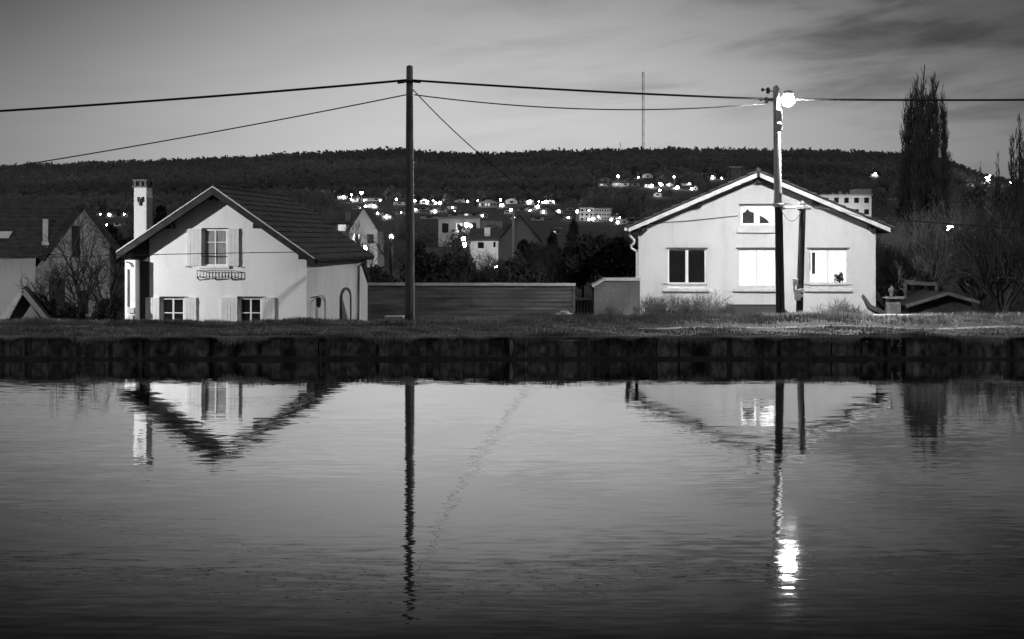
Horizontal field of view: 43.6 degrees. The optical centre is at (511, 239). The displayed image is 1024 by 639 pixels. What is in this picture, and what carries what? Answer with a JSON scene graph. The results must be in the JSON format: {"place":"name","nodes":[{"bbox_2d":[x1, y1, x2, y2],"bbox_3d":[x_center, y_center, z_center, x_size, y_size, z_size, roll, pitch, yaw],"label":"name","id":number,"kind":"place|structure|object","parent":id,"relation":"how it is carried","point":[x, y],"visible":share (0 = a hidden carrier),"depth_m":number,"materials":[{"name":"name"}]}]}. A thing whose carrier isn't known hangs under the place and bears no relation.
{"place":"outdoors","nodes":[
{"label":"outdoors","id":0,"kind":"place"},
{"bbox_2d":[115,179,374,321],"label":"gabled house","id":1,"kind":"structure","parent":0,"point":[321,271],"depth_m":42.64,"materials":[{"name":"paint"}]},
{"bbox_2d":[159,296,183,320],"bbox_3d":[-11.290,2.636,42.739,0.956,1.485,0.160,0,0,5],"label":"window","id":2,"kind":"structure","parent":1,"relation":"in","point":[172,307],"depth_m":42.79,"materials":[{"name":"white paint"}]},
{"bbox_2d":[199,228,229,268],"bbox_3d":[-9.889,0.283,42.597,1.037,1.348,0.190,0,0,5],"label":"window","id":3,"kind":"structure","parent":1,"relation":"in","point":[214,239],"depth_m":42.65,"materials":[{"name":"white paint"}]},
{"bbox_2d":[237,296,261,321],"bbox_3d":[-8.652,2.621,42.500,0.929,1.477,0.160,0,0,5],"label":"window","id":4,"kind":"structure","parent":1,"relation":"in","point":[250,308],"depth_m":42.54,"materials":[{"name":"white paint"}]},
{"bbox_2d":[315,295,325,318],"bbox_3d":[-6.583,2.925,44.094,0.080,2.051,1.237,0,0,5],"label":"arched door","id":5,"kind":"structure","parent":1,"relation":"in","point":[320,312],"depth_m":44.21,"materials":[{"name":"white paint"}]},
{"bbox_2d":[339,287,351,319],"bbox_3d":[-6.232,2.869,47.951,0.080,2.163,1.718,0,0,5],"label":"arched door","id":6,"kind":"structure","parent":1,"relation":"in","point":[345,301],"depth_m":47.97,"materials":[{"name":"white paint"}]},
{"bbox_2d":[347,207,384,266],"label":"town house","id":7,"kind":"structure","parent":0,"point":[366,216],"depth_m":96.00,"materials":[{"name":"grey"}]},
{"bbox_2d":[0,359,1023,638],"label":"water","id":8,"kind":"structure","parent":0,"point":[514,499],"depth_m":13.80,"materials":[{"name":"liquid"}]},
{"bbox_2d":[0,308,1023,347],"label":"grass","id":9,"kind":"structure","parent":0,"point":[697,337],"depth_m":32.51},
{"bbox_2d":[0,171,1023,336],"bbox_3d":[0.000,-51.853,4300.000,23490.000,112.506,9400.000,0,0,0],"label":"ground","id":10,"kind":"structure","parent":0,"point":[541,229],"depth_m":61.96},
{"bbox_2d":[0,285,53,320],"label":"gabled shed","id":11,"kind":"structure","parent":10,"relation":"on","point":[28,304],"depth_m":44.29,"materials":[{"name":"wood"}]},
{"bbox_2d":[10,262,88,319],"bbox_3d":[-16.959,2.343,46.984,2.895,3.459,2.474,0,0,0],"label":"bare tree","id":12,"kind":"object","parent":10,"relation":"on","point":[52,311],"visible":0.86,"depth_m":46.93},
{"bbox_2d":[0,203,119,318],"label":"stone house","id":13,"kind":"structure","parent":10,"relation":"on","point":[21,225],"depth_m":61.98,"materials":[{"name":"grey stone"}]},
{"bbox_2d":[49,279,64,308],"bbox_3d":[-21.959,2.738,61.812,0.728,1.731,0.040,0,0,-16],"label":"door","id":14,"kind":"structure","parent":13,"relation":"in","point":[60,294],"depth_m":61.82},
{"bbox_2d":[72,226,79,255],"bbox_3d":[-21.140,0.091,62.047,0.391,1.522,0.040,0,0,-16],"label":"window","id":15,"kind":"structure","parent":13,"relation":"in","point":[75,233],"depth_m":62.02,"materials":[{"name":"black glass"}]},
{"bbox_2d":[80,290,88,313],"bbox_3d":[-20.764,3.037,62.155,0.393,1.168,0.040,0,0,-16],"label":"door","id":16,"kind":"structure","parent":13,"relation":"in","point":[82,295],"depth_m":62.14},
{"bbox_2d":[56,301,86,319],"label":"dark bush","id":17,"kind":"object","parent":10,"relation":"on","point":[58,309],"visible":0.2,"depth_m":51.94,"materials":[{"name":"black plant"}]},
{"bbox_2d":[34,202,116,319],"bbox_3d":[-16.200,1.294,47.844,3.285,5.524,2.875,0,0,0],"label":"bare tree","id":18,"kind":"object","parent":10,"relation":"on","point":[92,285],"visible":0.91,"depth_m":47.89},
{"bbox_2d":[48,206,155,319],"bbox_3d":[-15.446,1.365,50.112,4.517,5.380,4.094,0,0,0],"label":"bare tree","id":19,"kind":"object","parent":10,"relation":"on","point":[113,296],"visible":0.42,"depth_m":49.32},
{"bbox_2d":[80,258,124,320],"bbox_3d":[-15.693,2.255,50.672,3.123,3.826,2.178,0,0,-13],"label":"bare tree","id":20,"kind":"object","parent":10,"relation":"on","point":[115,302],"visible":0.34,"depth_m":50.52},
{"bbox_2d":[91,296,123,320],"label":"dark bush","id":21,"kind":"object","parent":10,"relation":"on","point":[97,314],"visible":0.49,"depth_m":53.79,"materials":[{"name":"black plant"}]},
{"bbox_2d":[105,224,132,271],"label":"dark tree","id":22,"kind":"object","parent":10,"relation":"on","point":[112,229],"visible":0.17,"depth_m":84.58,"materials":[{"name":"black plant"}]},
{"bbox_2d":[113,221,127,225],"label":"hillside house","id":23,"kind":"structure","parent":10,"relation":"on","point":[119,223],"depth_m":282.50,"materials":[{"name":"grey"}]},
{"bbox_2d":[153,204,166,225],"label":"dark conifer","id":24,"kind":"object","parent":10,"relation":"on","point":[161,213],"visible":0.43,"depth_m":94.77,"materials":[{"name":"black plant"}]},
{"bbox_2d":[324,211,358,237],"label":"town house","id":25,"kind":"structure","parent":10,"relation":"on","point":[338,220],"depth_m":104.33,"materials":[{"name":"grey"}]},
{"bbox_2d":[340,216,380,272],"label":"bare tree","id":26,"kind":"object","parent":10,"relation":"on","point":[356,239],"visible":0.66,"depth_m":69.61,"materials":[{"name":"grey plant"}]},
{"bbox_2d":[362,197,383,200],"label":"hillside house","id":27,"kind":"structure","parent":10,"relation":"on","point":[372,198],"depth_m":605.00,"materials":[{"name":"grey"}]},
{"bbox_2d":[367,264,393,282],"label":"hedge bush","id":28,"kind":"object","parent":10,"relation":"on","point":[376,275],"visible":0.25,"depth_m":55.00,"materials":[{"name":"black plant"}]},
{"bbox_2d":[359,203,418,277],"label":"bare tree","id":29,"kind":"object","parent":10,"relation":"on","point":[396,233],"visible":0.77,"depth_m":65.08,"materials":[{"name":"black plant"}]},
{"bbox_2d":[384,315,404,321],"bbox_3d":[-3.353,2.344,36.575,0.572,0.338,0.410,0,0,0],"label":"concrete block","id":30,"kind":"object","parent":10,"relation":"on","point":[393,316],"depth_m":36.40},
{"bbox_2d":[397,65,420,321],"bbox_3d":[-2.968,-1.160,36.900,0.676,7.732,0.280,0,0,0],"label":"tall utility pole","id":31,"kind":"object","parent":10,"relation":"on","point":[409,81],"visible":0.97,"depth_m":36.80,"materials":[{"name":"grey wood"}]},
{"bbox_2d":[0,79,405,111],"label":"overhead cable","id":32,"kind":"object","parent":31,"relation":"attached to","point":[198,97],"visible":1,"depth_m":36.87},
{"bbox_2d":[0,94,405,168],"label":"overhead cable","id":33,"kind":"object","parent":31,"relation":"attached to","point":[204,133],"visible":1,"depth_m":36.89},
{"bbox_2d":[413,89,566,219],"bbox_3d":[-0.122,-2.832,61.019,1.054,3.037,48.538,0,0,8],"label":"overhead cable","id":34,"kind":"object","parent":31,"relation":"attached to","point":[482,156],"visible":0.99,"depth_m":55.13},
{"bbox_2d":[413,79,764,99],"bbox_3d":[2.433,-4.427,37.793,10.769,0.402,0.076,0,0,-10],"label":"overhead cable","id":35,"kind":"object","parent":31,"relation":"attached to","point":[577,90],"visible":1,"depth_m":37.72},
{"bbox_2d":[391,239,462,282],"bbox_3d":[-3.850,2.058,57.037,2.915,4.271,2.241,0,0,22],"label":"hedge bush","id":36,"kind":"object","parent":10,"relation":"on","point":[428,268],"visible":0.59,"depth_m":56.86,"materials":[{"name":"black plant"}]},
{"bbox_2d":[420,214,438,218],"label":"hillside house","id":37,"kind":"structure","parent":10,"relation":"on","point":[428,216],"depth_m":348.00,"materials":[{"name":"grey"}]},
{"bbox_2d":[389,230,481,282],"bbox_3d":[-3.779,1.572,64.140,5.166,4.306,4.483,0,0,0],"label":"bare tree","id":38,"kind":"object","parent":10,"relation":"on","point":[402,256],"visible":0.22,"depth_m":64.30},
{"bbox_2d":[426,229,473,258],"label":"bare tree","id":39,"kind":"object","parent":10,"relation":"on","point":[446,246],"visible":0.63,"depth_m":67.39,"materials":[{"name":"grey plant"}]},
{"bbox_2d":[448,211,462,216],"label":"hillside house","id":40,"kind":"structure","parent":10,"relation":"on","point":[454,213],"depth_m":380.00,"materials":[{"name":"grey"}]},
{"bbox_2d":[437,217,481,246],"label":"flat roofed building","id":41,"kind":"structure","parent":10,"relation":"on","point":[446,225],"depth_m":150.00,"materials":[{"name":"grey"}]},
{"bbox_2d":[442,223,447,231],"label":"window","id":42,"kind":"structure","parent":41,"relation":"in","point":[444,225],"depth_m":149.94,"materials":[{"name":"black glass"}]},
{"bbox_2d":[439,252,479,282],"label":"hedge bush","id":43,"kind":"object","parent":10,"relation":"on","point":[467,260],"visible":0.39,"depth_m":57.62,"materials":[{"name":"black plant"}]},
{"bbox_2d":[462,210,478,216],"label":"hillside house","id":44,"kind":"structure","parent":10,"relation":"on","point":[474,213],"depth_m":382.00,"materials":[{"name":"grey"}]},
{"bbox_2d":[367,283,575,321],"bbox_3d":[-1.474,2.780,46.345,7.540,2.439,0.220,0,0,3],"label":"board fence","id":45,"kind":"object","parent":10,"relation":"on","point":[459,300],"visible":0.62,"depth_m":46.30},
{"bbox_2d":[444,259,505,282],"bbox_3d":[-1.192,2.363,56.874,4.023,3.260,2.600,0,0,0],"label":"bush","id":46,"kind":"object","parent":10,"relation":"on","point":[485,278],"visible":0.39,"depth_m":56.84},
{"bbox_2d":[469,228,499,270],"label":"town house","id":47,"kind":"structure","parent":10,"relation":"on","point":[482,238],"depth_m":92.00,"materials":[{"name":"grey"}]},
{"bbox_2d":[478,199,499,207],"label":"hillside house","id":48,"kind":"structure","parent":10,"relation":"on","point":[488,203],"depth_m":525.00,"materials":[{"name":"grey"}]},
{"bbox_2d":[473,266,504,282],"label":"hedge bush","id":49,"kind":"object","parent":10,"relation":"on","point":[486,270],"visible":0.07,"depth_m":57.79,"materials":[{"name":"black plant"}]},
{"bbox_2d":[472,245,506,276],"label":"bare tree","id":50,"kind":"object","parent":10,"relation":"on","point":[497,262],"visible":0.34,"depth_m":63.38,"materials":[{"name":"grey plant"}]},
{"bbox_2d":[481,218,503,231],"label":"flat roofed building","id":51,"kind":"structure","parent":10,"relation":"on","point":[496,221],"depth_m":170.00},
{"bbox_2d":[505,198,517,203],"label":"hillside house","id":52,"kind":"structure","parent":10,"relation":"on","point":[511,201],"depth_m":575.00,"materials":[{"name":"white paint"}]},
{"bbox_2d":[0,146,1023,254],"bbox_3d":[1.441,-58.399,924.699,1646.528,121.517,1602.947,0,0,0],"label":"hillside wood","id":53,"kind":"object","parent":10,"relation":"on","point":[316,183],"visible":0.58,"depth_m":960.66,"materials":[{"name":"plant"}]},
{"bbox_2d":[0,337,1023,359],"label":"quay wall","id":54,"kind":"structure","parent":10,"relation":"on","point":[59,348],"depth_m":30.01,"materials":[{"name":"concrete"}]},
{"bbox_2d":[490,256,547,282],"bbox_3d":[0.288,2.135,53.865,2.231,2.943,1.949,0,0,17],"label":"bush","id":55,"kind":"object","parent":10,"relation":"on","point":[515,271],"visible":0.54,"depth_m":53.68,"materials":[{"name":"black plant"}]},
{"bbox_2d":[499,209,541,260],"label":"town house","id":56,"kind":"structure","parent":10,"relation":"on","point":[519,228],"depth_m":112.00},
{"bbox_2d":[530,214,543,219],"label":"hillside house","id":57,"kind":"structure","parent":10,"relation":"on","point":[536,216],"depth_m":328.04,"materials":[{"name":"grey paint"}]},
{"bbox_2d":[513,239,564,281],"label":"dark tree","id":58,"kind":"object","parent":10,"relation":"on","point":[523,246],"visible":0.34,"depth_m":61.59,"materials":[{"name":"black plant"}]},
{"bbox_2d":[518,239,571,282],"bbox_3d":[1.694,1.563,60.160,2.870,3.394,4.446,0,0,15],"label":"bare tree","id":59,"kind":"object","parent":10,"relation":"on","point":[537,262],"visible":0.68,"depth_m":60.04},
{"bbox_2d":[545,231,561,282],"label":"dark conifer","id":60,"kind":"object","parent":10,"relation":"on","point":[552,237],"visible":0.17,"depth_m":71.86,"materials":[{"name":"black plant"}]},
{"bbox_2d":[551,227,560,233],"bbox_3d":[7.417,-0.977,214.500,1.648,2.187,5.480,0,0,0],"label":"hillside house","id":61,"kind":"structure","parent":10,"relation":"on","point":[556,230],"depth_m":212.50,"materials":[{"name":"grey"}]},
{"bbox_2d":[561,218,589,295],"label":"dark conifer","id":62,"kind":"object","parent":10,"relation":"on","point":[573,223],"visible":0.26,"depth_m":65.88,"materials":[{"name":"black plant"}]},
{"bbox_2d":[559,233,603,302],"bbox_3d":[3.240,1.370,59.921,2.031,3.578,2.014,0,0,-18],"label":"dark tree","id":63,"kind":"object","parent":10,"relation":"on","point":[582,259],"visible":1,"depth_m":59.47,"materials":[{"name":"black plant"}]},
{"bbox_2d":[561,223,603,294],"bbox_3d":[3.973,1.080,63.141,3.481,4.045,4.168,0,0,0],"label":"bare tree","id":64,"kind":"object","parent":10,"relation":"on","point":[592,278],"visible":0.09,"depth_m":63.12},
{"bbox_2d":[575,298,592,314],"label":"garden gate","id":65,"kind":"structure","parent":10,"relation":"on","point":[577,304],"depth_m":49.00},
{"bbox_2d":[578,207,593,219],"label":"apartment block","id":66,"kind":"structure","parent":10,"relation":"on","point":[583,213],"depth_m":330.00,"materials":[{"name":"white concrete"}]},
{"bbox_2d":[594,208,611,219],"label":"apartment block","id":67,"kind":"structure","parent":10,"relation":"on","point":[603,213],"depth_m":332.00,"materials":[{"name":"grey concrete"}]},
{"bbox_2d":[594,300,625,316],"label":"weed clump","id":68,"kind":"object","parent":10,"relation":"on","point":[608,309],"visible":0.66,"depth_m":45.47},
{"bbox_2d":[590,277,640,316],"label":"wall","id":69,"kind":"structure","parent":10,"relation":"on","point":[623,291],"depth_m":47.50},
{"bbox_2d":[593,226,637,276],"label":"bare tree","id":70,"kind":"object","parent":10,"relation":"on","point":[633,271],"visible":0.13,"depth_m":62.09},
{"bbox_2d":[595,233,637,278],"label":"dark tree","id":71,"kind":"object","parent":10,"relation":"on","point":[618,258],"visible":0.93,"depth_m":59.56,"materials":[{"name":"black plant"}]},
{"bbox_2d":[611,180,629,186],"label":"hillside house","id":72,"kind":"structure","parent":10,"relation":"on","point":[619,183],"depth_m":840.00,"materials":[{"name":"grey"}]},
{"bbox_2d":[613,218,627,223],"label":"hillside house","id":73,"kind":"structure","parent":10,"relation":"on","point":[621,221],"depth_m":294.00,"materials":[{"name":"grey"}]},
{"bbox_2d":[642,72,643,147],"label":"radio mast","id":74,"kind":"object","parent":10,"relation":"on","point":[642,110],"visible":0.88,"depth_m":1698.33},
{"bbox_2d":[628,295,666,314],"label":"weed clump","id":75,"kind":"object","parent":10,"relation":"on","point":[649,310],"visible":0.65,"depth_m":46.28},
{"bbox_2d":[638,290,686,314],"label":"weed clump","id":76,"kind":"object","parent":10,"relation":"on","point":[664,306],"visible":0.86,"depth_m":45.65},
{"bbox_2d":[669,295,704,314],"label":"weed clump","id":77,"kind":"object","parent":10,"relation":"on","point":[686,308],"visible":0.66,"depth_m":45.27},
{"bbox_2d":[690,286,732,315],"bbox_3d":[6.984,2.403,45.311,1.756,1.514,1.816,0,0,-24],"label":"weed clump","id":78,"kind":"object","parent":10,"relation":"on","point":[699,304],"visible":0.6,"depth_m":45.23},
{"bbox_2d":[704,299,735,315],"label":"weed clump","id":79,"kind":"object","parent":10,"relation":"on","point":[718,308],"visible":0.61,"depth_m":44.23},
{"bbox_2d":[728,304,788,316],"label":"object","id":80,"kind":"structure","parent":10,"relation":"on","point":[741,309],"depth_m":44.62,"materials":[{"name":"grey concrete"}]},
{"bbox_2d":[624,166,893,315],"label":"lit house","id":81,"kind":"structure","parent":10,"relation":"on","point":[722,237],"depth_m":47.98,"materials":[{"name":"paint"}]},
{"bbox_2d":[663,248,709,291],"bbox_3d":[6.566,1.119,48.223,1.753,1.653,0.250,0,0,6],"label":"window","id":82,"kind":"structure","parent":81,"relation":"in","point":[686,266],"depth_m":48.30,"materials":[{"name":"white paint"}]},
{"bbox_2d":[733,248,775,291],"bbox_3d":[9.148,1.112,47.961,1.734,1.644,0.250,0,0,6],"label":"window","id":83,"kind":"structure","parent":81,"relation":"in","point":[756,266],"depth_m":48.04,"materials":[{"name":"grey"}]},
{"bbox_2d":[737,204,774,232],"bbox_3d":[9.169,-0.805,47.964,1.498,1.091,0.240,0,0,6],"label":"window","id":84,"kind":"structure","parent":81,"relation":"in","point":[750,214],"depth_m":48.02,"materials":[{"name":"white paint"}]},
{"bbox_2d":[804,247,851,291],"bbox_3d":[11.770,1.106,47.695,1.734,1.636,0.250,0,0,6],"label":"window","id":85,"kind":"structure","parent":81,"relation":"in","point":[828,267],"depth_m":47.77,"materials":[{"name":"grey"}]},
{"bbox_2d":[870,217,1023,228],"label":"overhead cable","id":86,"kind":"object","parent":81,"relation":"attached to","point":[946,223],"visible":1,"depth_m":43.94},
{"bbox_2d":[760,85,794,314],"bbox_3d":[8.031,-0.945,38.641,1.060,7.468,0.440,0,0,-10],"label":"street lamp pole","id":87,"kind":"object","parent":10,"relation":"on","point":[788,99],"visible":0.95,"depth_m":38.60,"materials":[{"name":"white wood"}]},
{"bbox_2d":[414,94,766,109],"bbox_3d":[2.460,-4.006,37.681,10.694,0.387,0.275,0,0,-10],"label":"overhead cable","id":88,"kind":"object","parent":87,"relation":"attached to","point":[586,108],"visible":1,"depth_m":37.50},
{"bbox_2d":[768,98,1023,100],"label":"overhead cable","id":89,"kind":"object","parent":87,"relation":"attached to","point":[817,99],"visible":1,"depth_m":38.87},
{"bbox_2d":[793,201,810,313],"bbox_3d":[8.847,0.798,39.128,0.554,4.012,0.356,0,0,0],"label":"short utility pole","id":90,"kind":"object","parent":10,"relation":"on","point":[799,290],"visible":0.97,"depth_m":39.11,"materials":[{"name":"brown wood"}]},
{"bbox_2d":[812,295,857,313],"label":"weed clump","id":91,"kind":"object","parent":10,"relation":"on","point":[840,305],"visible":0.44,"depth_m":43.04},
{"bbox_2d":[819,189,872,216],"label":"apartment block","id":92,"kind":"structure","parent":10,"relation":"on","point":[858,200],"depth_m":190.00,"materials":[{"name":"white concrete"}]},
{"bbox_2d":[840,303,875,315],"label":"weed clump","id":93,"kind":"object","parent":10,"relation":"on","point":[857,310],"visible":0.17,"depth_m":42.79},
{"bbox_2d":[861,294,886,313],"bbox_3d":[12.180,2.291,42.974,1.045,0.926,0.318,0,0,-13],"label":"leaning stump","id":94,"kind":"object","parent":10,"relation":"on","point":[872,308],"visible":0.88,"depth_m":42.93,"materials":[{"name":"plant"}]},
{"bbox_2d":[882,286,903,313],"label":"stone pillar","id":95,"kind":"structure","parent":10,"relation":"on","point":[892,304],"depth_m":43.19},
{"bbox_2d":[876,222,926,310],"bbox_3d":[14.748,1.121,52.054,4.516,4.055,6.052,0,0,0],"label":"bare shrub","id":96,"kind":"object","parent":10,"relation":"on","point":[885,274],"visible":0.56,"depth_m":52.32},
{"bbox_2d":[889,257,925,295],"bbox_3d":[18.337,1.925,59.957,2.239,2.463,2.312,0,0,0],"label":"dark bush","id":97,"kind":"object","parent":10,"relation":"on","point":[922,287],"visible":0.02,"depth_m":59.82,"materials":[{"name":"black plant"}]},
{"bbox_2d":[903,281,937,297],"bbox_3d":[15.649,2.629,49.000,1.305,2.131,0.100,0,0,0],"label":"clothes frame","id":98,"kind":"object","parent":10,"relation":"on","point":[905,283],"visible":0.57,"depth_m":48.95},
{"bbox_2d":[892,64,954,211],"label":"poplar tree","id":99,"kind":"object","parent":10,"relation":"on","point":[921,159],"visible":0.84,"depth_m":148.76,"materials":[{"name":"black plant"}]},
{"bbox_2d":[895,191,952,266],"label":"dark tree","id":100,"kind":"object","parent":10,"relation":"on","point":[924,203],"visible":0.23,"depth_m":99.41,"materials":[{"name":"black plant"}]},
{"bbox_2d":[876,207,978,294],"bbox_3d":[16.828,0.836,55.415,6.142,4.621,5.732,0,0,-27],"label":"bare shrub","id":101,"kind":"object","parent":10,"relation":"on","point":[894,250],"visible":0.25,"depth_m":54.52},
{"bbox_2d":[880,193,981,277],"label":"bare tree","id":102,"kind":"object","parent":10,"relation":"on","point":[894,217],"visible":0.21,"depth_m":79.01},
{"bbox_2d":[883,290,979,314],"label":"garden shed","id":103,"kind":"structure","parent":10,"relation":"on","point":[922,301],"depth_m":47.25,"materials":[{"name":"wood"}]},
{"bbox_2d":[876,189,997,295],"bbox_3d":[17.688,0.464,53.613,5.235,5.375,6.100,0,0,0],"label":"bare shrub","id":104,"kind":"object","parent":10,"relation":"on","point":[929,261],"visible":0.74,"depth_m":52.71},
{"bbox_2d":[889,175,1023,309],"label":"bare shrub","id":105,"kind":"object","parent":10,"relation":"on","point":[970,288],"visible":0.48,"depth_m":53.22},
{"bbox_2d":[928,183,1023,312],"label":"bare shrub","id":106,"kind":"object","parent":10,"relation":"on","point":[1001,305],"visible":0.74,"depth_m":51.62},
{"bbox_2d":[974,160,983,206],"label":"poplar tree","id":107,"kind":"object","parent":10,"relation":"on","point":[979,190],"visible":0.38,"depth_m":165.01,"materials":[{"name":"black plant"}]},
{"bbox_2d":[944,181,1023,232],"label":"bare tree","id":108,"kind":"object","parent":10,"relation":"on","point":[999,206],"visible":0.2,"depth_m":82.39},
{"bbox_2d":[958,187,1017,222],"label":"dark tree","id":109,"kind":"object","parent":10,"relation":"on","point":[978,195],"visible":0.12,"depth_m":94.84,"materials":[{"name":"black plant"}]},
{"bbox_2d":[953,183,1023,294],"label":"bare shrub","id":110,"kind":"object","parent":10,"relation":"on","point":[1019,240],"visible":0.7,"depth_m":51.55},
{"bbox_2d":[994,150,999,197],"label":"poplar tree","id":111,"kind":"object","parent":10,"relation":"on","point":[997,181],"visible":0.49,"depth_m":164.96,"materials":[{"name":"black plant"}]},
{"bbox_2d":[1005,111,1023,215],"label":"poplar tree","id":112,"kind":"object","parent":10,"relation":"on","point":[1015,168],"visible":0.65,"depth_m":159.68,"materials":[{"name":"black plant"}]},
{"bbox_3d":[-19.954,-0.550,37.115,1.155,6.500,0.500,0,0,0],"label":"street lamp pole","id":113,"kind":"object","parent":10,"relation":"on","visible":0},
{"bbox_2d":[1,252,293,258],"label":"overhead cable","id":114,"kind":"object","parent":113,"relation":"attached to","point":[149,254],"visible":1,"depth_m":40.38,"materials":[{"name":"black metal"}]},
{"bbox_2d":[0,0,1023,178],"label":"sky","id":115,"kind":"structure","parent":0,"point":[53,52],"materials":[{"name":"grey"}]},
{"bbox_2d":[635,325,1023,329],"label":"towpath","id":116,"kind":"structure","parent":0,"point":[834,325],"depth_m":33.18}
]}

